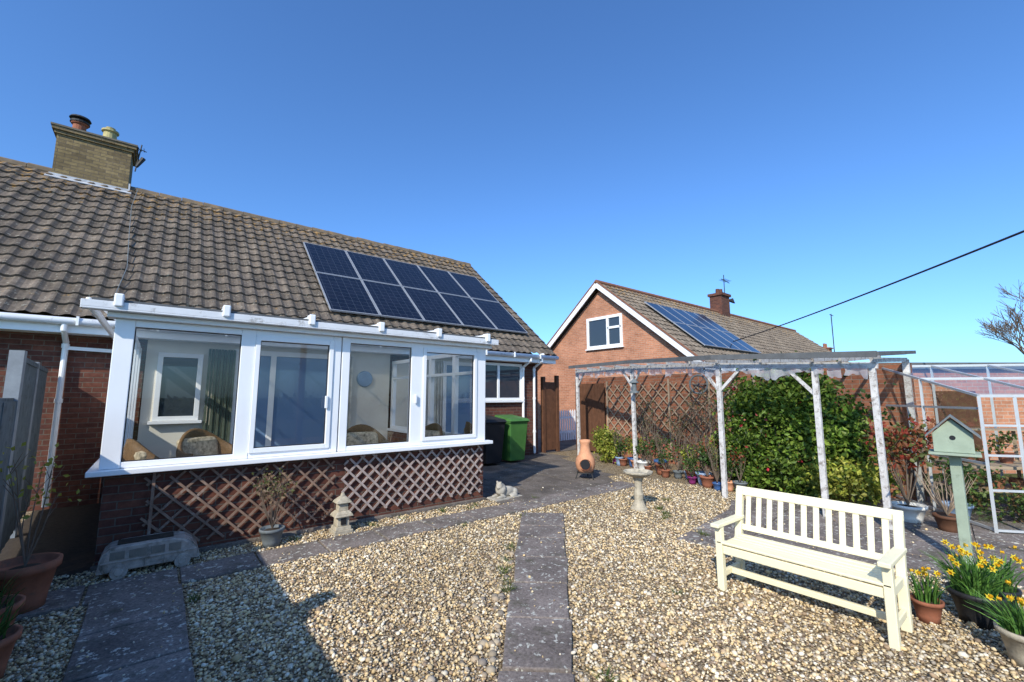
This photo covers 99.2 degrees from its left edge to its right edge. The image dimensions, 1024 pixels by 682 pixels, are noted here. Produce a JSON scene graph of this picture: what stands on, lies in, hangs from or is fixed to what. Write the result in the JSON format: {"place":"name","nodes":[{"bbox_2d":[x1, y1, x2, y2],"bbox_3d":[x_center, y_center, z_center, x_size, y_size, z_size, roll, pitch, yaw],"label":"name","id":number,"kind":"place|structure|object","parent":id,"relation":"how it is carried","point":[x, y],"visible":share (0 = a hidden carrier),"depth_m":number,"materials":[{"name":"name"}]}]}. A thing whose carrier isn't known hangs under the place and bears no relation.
{"place":"outdoors","nodes":[
{"label":"outdoors","id":0,"kind":"place"},
{"bbox_2d":[62,584,195,681],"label":"paved path","id":1,"kind":"structure","parent":0,"point":[109,634],"depth_m":2.81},
{"bbox_2d":[15,481,634,620],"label":"paved path","id":2,"kind":"structure","parent":0,"point":[60,600],"depth_m":4.36,"materials":[{"name":"grey stone"}]},
{"bbox_2d":[0,442,84,613],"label":"potted plant","id":3,"kind":"object","parent":2,"relation":"on","point":[36,573],"visible":0.96,"depth_m":3.27,"materials":[{"name":"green plant"}]},
{"bbox_2d":[0,0,1023,361],"label":"sky","id":4,"kind":"structure","parent":0,"point":[811,156],"materials":[{"name":"blue"}]},
{"bbox_2d":[0,450,1023,681],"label":"gravel","id":5,"kind":"structure","parent":0,"point":[607,467],"depth_m":3.18,"materials":[{"name":"beige gravel"}]},
{"bbox_2d":[0,569,25,623],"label":"potted plant","id":6,"kind":"object","parent":5,"relation":"on","point":[20,599],"visible":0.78,"depth_m":2.87,"materials":[{"name":"green plant"}]},
{"bbox_2d":[0,594,33,678],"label":"potted plant","id":7,"kind":"object","parent":5,"relation":"on","point":[10,634],"visible":1,"depth_m":2.51,"materials":[{"name":"orange plant"}]},
{"bbox_2d":[0,350,47,552],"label":"garden fence","id":8,"kind":"object","parent":5,"relation":"on","point":[21,402],"visible":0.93,"depth_m":4.45,"materials":[{"name":"wood"}]},
{"bbox_2d":[0,503,100,580],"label":"earth strip","id":9,"kind":"object","parent":5,"relation":"on","point":[70,533],"visible":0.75,"depth_m":4.94,"materials":[{"name":"soil"}]},
{"bbox_2d":[95,531,198,579],"bbox_3d":[-3.382,1.984,4.084,0.730,0.282,0.320,6,-9,-39],"label":"camper van planter","id":10,"kind":"object","parent":5,"relation":"on","point":[119,559],"visible":0.99,"depth_m":3.98,"materials":[{"name":"stone"}]},
{"bbox_2d":[109,541,181,560],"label":"windows","id":11,"kind":"structure","parent":10,"relation":"in","point":[175,545],"depth_m":3.94,"materials":[{"name":"stone"}]},
{"bbox_2d":[251,465,296,548],"bbox_3d":[-2.596,1.787,4.732,0.472,0.836,0.456,6,-9,-39],"label":"potted plant","id":12,"kind":"object","parent":5,"relation":"on","point":[271,534],"visible":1,"depth_m":4.67,"materials":[{"name":"green plant"}]},
{"bbox_2d":[80,293,498,572],"bbox_3d":[-3.209,1.064,6.722,4.780,2.769,3.670,6,-9,-39],"label":"conservatory","id":13,"kind":"object","parent":5,"relation":"on","point":[251,400],"visible":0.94,"depth_m":5.82,"materials":[{"name":"white plastic"}]},
{"bbox_2d":[122,439,158,460],"bbox_3d":[-3.879,1.570,4.864,0.838,1.000,0.759,-5,-8,32],"label":"cane armchair","id":14,"kind":"object","parent":13,"relation":"on","point":[133,449],"visible":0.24,"depth_m":4.55,"materials":[{"name":"brown wicker"}]},
{"bbox_2d":[147,352,203,424],"bbox_3d":[-5.485,0.776,7.162,0.700,1.150,0.100,6,-9,-39],"label":"inner window frame","id":15,"kind":"structure","parent":13,"relation":"in","point":[155,419],"depth_m":7.11,"materials":[{"name":"white plastic"}]},
{"bbox_2d":[158,357,197,416],"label":"inner window glass","id":16,"kind":"structure","parent":13,"relation":"in","point":[179,375],"depth_m":7.19,"materials":[{"name":"grey"}]},
{"bbox_2d":[176,428,231,456],"bbox_3d":[-4.094,1.705,5.931,0.759,1.000,0.838,-2,-7,17],"label":"cane armchair","id":17,"kind":"object","parent":13,"relation":"on","point":[195,442],"visible":0.3,"depth_m":6.06,"materials":[{"name":"brown wicker"}]},
{"bbox_2d":[140,458,335,541],"bbox_3d":[-2.886,1.763,4.787,1.838,0.818,0.040,6,-9,-39],"label":"garden trellis","id":18,"kind":"object","parent":13,"relation":"attached to","point":[152,505],"visible":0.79,"depth_m":4.67,"materials":[{"name":"wood"}]},
{"bbox_2d":[346,424,388,444],"bbox_3d":[-2.259,1.791,6.614,0.836,1.000,0.808,6,-9,-39],"label":"cane armchair","id":19,"kind":"object","parent":13,"relation":"on","point":[361,434],"visible":0.12,"depth_m":6.91,"materials":[{"name":"brown wicker"}]},
{"bbox_2d":[341,445,482,512],"bbox_3d":[-1.290,1.880,6.078,2.161,0.728,0.024,6,-9,-39],"label":"garden trellis","id":20,"kind":"object","parent":13,"relation":"attached to","point":[408,478],"visible":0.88,"depth_m":6.00,"materials":[{"name":"wood"}]},
{"bbox_2d":[397,423,444,441],"bbox_3d":[-1.498,1.836,6.973,0.838,1.000,0.759,-5,-9,35],"label":"cane armchair","id":21,"kind":"object","parent":13,"relation":"on","point":[433,429],"visible":0.13,"depth_m":7.22,"materials":[{"name":"brown wicker"}]},
{"bbox_2d":[329,492,352,536],"bbox_3d":[-2.013,2.030,5.152,0.212,0.460,0.212,6,-9,-39],"label":"stone pagoda ornament","id":22,"kind":"object","parent":5,"relation":"on","point":[341,513],"visible":0.99,"depth_m":5.09,"materials":[{"name":"beige stone"}]},
{"bbox_2d":[183,495,708,681],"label":"weed tufts","id":23,"kind":"object","parent":5,"relation":"on","point":[441,509],"visible":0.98,"depth_m":3.98,"materials":[{"name":"green plant"}]},
{"bbox_2d":[459,546,514,681],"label":"cobbles","id":24,"kind":"object","parent":5,"relation":"on","point":[492,653],"visible":0.88,"depth_m":3.00,"materials":[{"name":"stone"}]},
{"bbox_2d":[575,379,604,450],"bbox_3d":[2.267,2.131,12.519,0.112,2.100,1.091,6,-9,-38],"label":"timber fence panel","id":25,"kind":"object","parent":5,"relation":"on","point":[592,409],"visible":0.68,"depth_m":12.51,"materials":[{"name":"brown wood"}]},
{"bbox_2d":[590,424,624,462],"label":"variegated shrub","id":26,"kind":"object","parent":5,"relation":"on","point":[603,444],"visible":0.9,"depth_m":10.38,"materials":[{"name":"green plant"}]},
{"bbox_2d":[610,428,623,463],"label":"potted plant","id":27,"kind":"object","parent":5,"relation":"on","point":[614,460],"visible":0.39,"depth_m":10.29,"materials":[{"name":"green plant"}]},
{"bbox_2d":[611,430,623,465],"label":"potted plant","id":28,"kind":"object","parent":5,"relation":"on","point":[617,460],"visible":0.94,"depth_m":10.11,"materials":[{"name":"green plant"}]},
{"bbox_2d":[615,442,629,465],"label":"potted plant","id":29,"kind":"object","parent":5,"relation":"on","point":[623,462],"visible":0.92,"depth_m":10.02,"materials":[{"name":"green plant"}]},
{"bbox_2d":[622,434,638,466],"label":"potted plant","id":30,"kind":"object","parent":5,"relation":"on","point":[629,437],"visible":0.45,"depth_m":9.93,"materials":[{"name":"green plant"}]},
{"bbox_2d":[626,437,645,468],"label":"potted plant","id":31,"kind":"object","parent":5,"relation":"on","point":[631,444],"visible":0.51,"depth_m":9.75,"materials":[{"name":"green plant"}]},
{"bbox_2d":[623,468,652,511],"bbox_3d":[1.798,2.121,6.190,0.410,0.539,0.410,6,-9,-39],"label":"bird bath","id":32,"kind":"object","parent":5,"relation":"on","point":[638,476],"visible":1,"depth_m":6.13,"materials":[{"name":"white stone"}]},
{"bbox_2d":[637,439,645,459],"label":"potted plant","id":33,"kind":"object","parent":5,"relation":"on","point":[641,450],"visible":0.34,"depth_m":9.66,"materials":[{"name":"green plant"}]},
{"bbox_2d":[631,439,652,468],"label":"potted plant","id":34,"kind":"object","parent":5,"relation":"on","point":[642,463],"visible":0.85,"depth_m":9.28,"materials":[{"name":"green plant"}]},
{"bbox_2d":[628,394,666,464],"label":"climbing shrub","id":35,"kind":"object","parent":5,"relation":"on","point":[645,421],"visible":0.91,"depth_m":10.15,"materials":[{"name":"brown plant"}]},
{"bbox_2d":[639,434,656,469],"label":"potted plant","id":36,"kind":"object","parent":5,"relation":"on","point":[651,446],"visible":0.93,"depth_m":9.16,"materials":[{"name":"green plant"}]},
{"bbox_2d":[648,434,670,472],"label":"potted plant","id":37,"kind":"object","parent":5,"relation":"on","point":[654,447],"visible":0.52,"depth_m":9.12,"materials":[{"name":"green plant"}]},
{"bbox_2d":[653,431,667,474],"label":"potted plant","id":38,"kind":"object","parent":5,"relation":"on","point":[658,468],"visible":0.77,"depth_m":8.96,"materials":[{"name":"green plant"}]},
{"bbox_2d":[652,448,675,477],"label":"potted plant","id":39,"kind":"object","parent":5,"relation":"on","point":[665,472],"visible":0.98,"depth_m":8.63,"materials":[{"name":"green plant"}]},
{"bbox_2d":[663,439,685,478],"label":"potted plant","id":40,"kind":"object","parent":5,"relation":"on","point":[677,473],"visible":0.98,"depth_m":8.54,"materials":[{"name":"green plant"}]},
{"bbox_2d":[656,402,699,469],"bbox_3d":[3.592,2.053,9.422,0.912,1.487,0.896,6,-9,-39],"label":"climbing shrub","id":41,"kind":"object","parent":5,"relation":"on","point":[680,431],"visible":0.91,"depth_m":9.43,"materials":[{"name":"brown plant"}]},
{"bbox_2d":[680,444,697,479],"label":"potted plant","id":42,"kind":"object","parent":5,"relation":"on","point":[683,454],"visible":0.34,"depth_m":8.45,"materials":[{"name":"green plant"}]},
{"bbox_2d":[678,452,701,483],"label":"potted plant","id":43,"kind":"object","parent":5,"relation":"on","point":[691,478],"visible":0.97,"depth_m":7.96,"materials":[{"name":"green plant"}]},
{"bbox_2d":[683,430,700,481],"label":"potted plant","id":44,"kind":"object","parent":5,"relation":"on","point":[688,474],"visible":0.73,"depth_m":8.27,"materials":[{"name":"green plant"}]},
{"bbox_2d":[689,444,715,487],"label":"potted plant","id":45,"kind":"object","parent":5,"relation":"on","point":[707,481],"visible":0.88,"depth_m":7.66,"materials":[{"name":"green plant"}]},
{"bbox_2d":[689,434,715,485],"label":"potted plant","id":46,"kind":"object","parent":5,"relation":"on","point":[702,472],"visible":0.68,"depth_m":7.91,"materials":[{"name":"green plant"}]},
{"bbox_2d":[678,384,730,470],"bbox_3d":[3.959,1.756,8.944,0.964,1.956,1.044,1,-7,-8],"label":"climbing shrub","id":47,"kind":"object","parent":5,"relation":"on","point":[690,403],"visible":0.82,"depth_m":8.98,"materials":[{"name":"brown plant"}]},
{"bbox_2d":[703,431,727,490],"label":"potted plant","id":48,"kind":"object","parent":5,"relation":"on","point":[717,485],"visible":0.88,"depth_m":7.45,"materials":[{"name":"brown plant"}]},
{"bbox_2d":[704,431,743,479],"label":"potted plant","id":49,"kind":"object","parent":5,"relation":"on","point":[716,443],"visible":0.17,"depth_m":8.00,"materials":[{"name":"green plant"}]},
{"bbox_2d":[715,456,740,491],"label":"potted plant","id":50,"kind":"object","parent":5,"relation":"on","point":[730,485],"visible":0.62,"depth_m":7.38,"materials":[{"name":"green plant"}]},
{"bbox_2d":[726,446,755,491],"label":"potted plant","id":51,"kind":"object","parent":5,"relation":"on","point":[739,482],"visible":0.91,"depth_m":7.29,"materials":[{"name":"green plant"}]},
{"bbox_2d":[710,485,913,650],"bbox_3d":[2.242,1.641,3.362,0.536,0.784,1.170,6,-9,-39],"label":"garden bench","id":52,"kind":"object","parent":5,"relation":"on","point":[881,572],"visible":1,"depth_m":3.29,"materials":[{"name":"beige paint"}]},
{"bbox_2d":[907,566,954,624],"bbox_3d":[2.974,1.804,3.135,0.311,0.403,0.338,2,-8,-19],"label":"daffodil pot","id":53,"kind":"object","parent":5,"relation":"on","point":[928,605],"visible":0.96,"depth_m":3.10,"materials":[{"name":"ceramic"}]},
{"bbox_2d":[913,539,1023,630],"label":"daffodil pot","id":54,"kind":"object","parent":5,"relation":"on","point":[975,579],"visible":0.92,"depth_m":3.07,"materials":[{"name":"black plastic"}]},
{"bbox_2d":[959,543,1023,618],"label":"daffodils","id":55,"kind":"object","parent":54,"relation":"in","point":[1015,589],"visible":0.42,"depth_m":3.18,"materials":[{"name":"yellow plant"}]},
{"bbox_2d":[964,579,1023,668],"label":"daffodil pot","id":56,"kind":"object","parent":5,"relation":"on","point":[1009,628],"visible":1,"depth_m":2.63,"materials":[{"name":"stone"}]},
{"bbox_3d":[6.446,-1.017,-1.605,0.240,4.818,0.240,6,-9,-39],"label":"telegraph pole","id":57,"kind":"object","parent":5,"relation":"on","visible":0},
{"bbox_2d":[733,230,1023,341],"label":"overhead cable","id":58,"kind":"object","parent":57,"relation":"attached to","point":[988,245],"visible":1,"depth_m":8.69,"materials":[{"name":"black rubber"}]},
{"bbox_2d":[497,512,573,681],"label":"paved path","id":59,"kind":"structure","parent":0,"point":[533,634],"depth_m":3.24,"materials":[{"name":"grey concrete"}]},
{"bbox_2d":[483,452,615,503],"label":"patio","id":60,"kind":"structure","parent":0,"point":[528,476],"depth_m":8.53,"materials":[{"name":"grey concrete"}]},
{"bbox_2d":[483,415,506,463],"bbox_3d":[-0.576,2.328,10.192,0.616,1.129,0.756,6,-9,-39],"label":"wheelie bin","id":61,"kind":"object","parent":60,"relation":"on","point":[494,432],"visible":0.59,"depth_m":9.95,"materials":[{"name":"black plastic"}]},
{"bbox_2d":[487,481,521,501],"bbox_3d":[-0.114,2.339,6.882,0.520,0.280,0.250,6,-9,-39],"label":"stone lion ornament","id":62,"kind":"object","parent":60,"relation":"on","point":[503,492],"visible":1,"depth_m":6.78,"materials":[{"name":"white stone"}]},
{"bbox_2d":[494,415,529,460],"bbox_3d":[-0.031,2.382,10.628,0.616,1.129,0.756,6,-9,-39],"label":"wheelie bin","id":63,"kind":"object","parent":60,"relation":"on","point":[514,439],"visible":0.65,"depth_m":10.38,"materials":[{"name":"green plastic"}]},
{"bbox_2d":[575,439,594,479],"bbox_3d":[1.418,2.289,8.435,0.409,0.734,0.402,6,-9,-39],"label":"chimenea","id":64,"kind":"object","parent":60,"relation":"on","point":[585,462],"visible":1,"depth_m":8.34,"materials":[{"name":"ceramic"}]},
{"bbox_2d":[823,314,834,351],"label":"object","id":65,"kind":"object","parent":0,"point":[827,348],"visible":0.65,"depth_m":40.30,"materials":[{"name":"grey metal"}]},
{"bbox_2d":[676,496,1023,592],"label":"patio","id":66,"kind":"structure","parent":0,"point":[931,538],"depth_m":4.98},
{"bbox_2d":[568,350,925,529],"bbox_3d":[3.438,1.498,8.698,2.407,2.402,7.084,5,-9,-33],"label":"pergola","id":67,"kind":"object","parent":66,"relation":"on","point":[765,366],"visible":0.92,"depth_m":6.52,"materials":[{"name":"white paint"}]},
{"bbox_2d":[629,368,638,392],"bbox_3d":[2.636,0.853,9.413,0.200,0.540,0.200,6,-9,-39],"label":"bird feeder","id":68,"kind":"object","parent":67,"relation":"attached to","point":[633,382],"visible":1,"depth_m":9.35,"materials":[{"name":"white metal"}]},
{"bbox_2d":[689,374,707,393],"bbox_3d":[4.088,0.950,9.545,0.031,0.443,0.441,6,-9,-39],"label":"hanging wreath","id":69,"kind":"object","parent":67,"relation":"hanging from","point":[698,384],"visible":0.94,"depth_m":9.54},
{"bbox_2d":[710,350,929,501],"bbox_3d":[4.677,1.370,7.145,1.449,2.427,3.118,4,-8,-31],"label":"camellia shrub","id":70,"kind":"object","parent":66,"relation":"on","point":[780,438],"visible":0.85,"depth_m":6.91,"materials":[{"name":"green plant"}]},
{"bbox_2d":[800,455,908,505],"bbox_3d":[4.798,2.009,6.184,1.216,0.793,1.239,6,-9,-39],"label":"variegated shrub","id":71,"kind":"object","parent":66,"relation":"on","point":[864,484],"visible":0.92,"depth_m":5.97,"materials":[{"name":"green plant"}]},
{"bbox_2d":[857,416,937,522],"bbox_3d":[5.085,1.649,5.661,0.852,1.344,0.876,6,-9,-39],"label":"red leaved shrub in pot","id":72,"kind":"object","parent":66,"relation":"on","point":[914,512],"visible":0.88,"depth_m":5.58,"materials":[{"name":"plant"}]},
{"bbox_2d":[915,471,976,532],"bbox_3d":[5.170,1.896,5.159,0.572,0.727,0.545,6,-9,-39],"label":"potted plant","id":73,"kind":"object","parent":66,"relation":"on","point":[946,521],"visible":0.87,"depth_m":5.14,"materials":[{"name":"plant"}]},
{"bbox_2d":[881,364,1023,532],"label":"greenhouse","id":74,"kind":"object","parent":66,"relation":"on","point":[998,484],"visible":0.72,"depth_m":5.84,"materials":[{"name":"metal"}]},
{"bbox_2d":[925,414,981,564],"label":"bird house on post","id":75,"kind":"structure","parent":66,"relation":"on","point":[953,440],"depth_m":4.18,"materials":[{"name":"green paint"}]},
{"bbox_2d":[932,456,975,519],"bbox_3d":[5.772,1.909,5.670,0.562,0.829,0.426,6,-9,-39],"label":"potted plant","id":76,"kind":"object","parent":66,"relation":"on","point":[965,470],"visible":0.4,"depth_m":5.67,"materials":[{"name":"green plant"}]},
{"bbox_2d":[878,362,1023,473],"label":"flat roof garage","id":77,"kind":"structure","parent":0,"point":[1004,412],"depth_m":9.20,"materials":[{"name":"orange brick"}]},
{"bbox_2d":[932,391,982,448],"bbox_3d":[9.353,1.656,9.147,0.900,1.200,0.020,0,-7,0],"label":"door","id":78,"kind":"structure","parent":77,"relation":"in","point":[969,417],"depth_m":9.16,"materials":[{"name":"brown wood"}]},
{"bbox_2d":[925,474,1023,504],"bbox_3d":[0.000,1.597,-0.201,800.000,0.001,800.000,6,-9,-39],"label":"ground","id":79,"kind":"structure","parent":0,"point":[996,496],"depth_m":7.47,"materials":[{"name":"brown"}]},
{"bbox_2d":[0,114,558,511],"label":"brick bungalow","id":80,"kind":"object","parent":79,"relation":"on","point":[82,217],"visible":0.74,"depth_m":8.51,"materials":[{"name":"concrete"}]},
{"bbox_2d":[303,242,527,333],"bbox_3d":[-2.547,-1.419,12.088,5.505,2.278,2.761,6,-9,-39],"label":"solar panel array","id":81,"kind":"object","parent":80,"relation":"on","point":[355,283],"visible":1,"depth_m":11.63,"materials":[{"name":"blue glass"}]},
{"bbox_2d":[485,365,519,397],"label":"window glass","id":82,"kind":"structure","parent":80,"relation":"in","point":[509,375],"depth_m":11.52,"materials":[{"name":"grey"}]},
{"bbox_2d":[485,362,524,402],"bbox_3d":[-0.692,1.050,11.092,2.600,1.030,0.090,6,-9,-39],"label":"window frame","id":83,"kind":"structure","parent":80,"relation":"in","point":[487,400],"depth_m":11.42,"materials":[{"name":"white plastic"}]},
{"bbox_2d":[538,429,575,452],"bbox_3d":[-0.898,3.997,18.929,6.200,0.001,12.850,6,-9,-39],"label":"concrete passage","id":84,"kind":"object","parent":79,"relation":"on","point":[567,445],"depth_m":14.44},
{"bbox_2d":[541,375,559,452],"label":"garden gate","id":85,"kind":"structure","parent":84,"relation":"on","point":[550,431],"depth_m":12.64,"materials":[{"name":"brown wood"}]},
{"bbox_2d":[559,410,575,440],"bbox_3d":[1.996,2.978,15.519,1.900,1.070,0.050,6,-9,-39],"label":"picket fence","id":86,"kind":"object","parent":84,"relation":"on","point":[565,417],"visible":0.49,"depth_m":15.49,"materials":[{"name":"white wood"}]},
{"bbox_2d":[537,275,847,430],"bbox_3d":[12.512,0.359,25.654,22.915,8.900,9.378,6,-9,-39],"label":"brick bungalow","id":87,"kind":"object","parent":79,"relation":"on","point":[605,322],"visible":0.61,"depth_m":19.28,"materials":[{"name":"brick"}]},
{"bbox_2d":[585,313,623,350],"bbox_3d":[3.900,-0.362,18.529,0.110,1.410,2.000,6,-9,-39],"label":"window frame","id":88,"kind":"structure","parent":87,"relation":"in","point":[618,345],"depth_m":18.35,"materials":[{"name":"white plastic"}]},
{"bbox_2d":[589,317,619,346],"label":"window glass","id":89,"kind":"structure","parent":87,"relation":"in","point":[597,329],"depth_m":18.63,"materials":[{"name":"blue"}]},
{"bbox_2d":[644,301,760,353],"bbox_3d":[8.491,-0.566,19.230,5.080,2.151,2.606,6,-9,-39],"label":"solar panel array","id":90,"kind":"object","parent":87,"relation":"on","point":[704,330],"visible":1,"depth_m":18.92,"materials":[{"name":"blue glass"}]},
{"bbox_2d":[580,363,926,500],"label":"wall","id":91,"kind":"structure","parent":79,"relation":"on","point":[890,393],"depth_m":9.78,"materials":[{"name":"red brick"}]},
{"bbox_2d":[606,378,755,459],"bbox_3d":[3.758,1.861,10.370,0.047,1.900,4.158,5,-9,-32],"label":"garden trellis","id":92,"kind":"object","parent":91,"relation":"attached to","point":[668,403],"visible":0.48,"depth_m":10.51,"materials":[{"name":"brown wood"}]},
{"bbox_2d":[976,279,1023,353],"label":"bare tree","id":93,"kind":"object","parent":79,"relation":"on","point":[1018,316],"visible":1,"depth_m":23.22,"materials":[{"name":"brown plant"}]}
]}

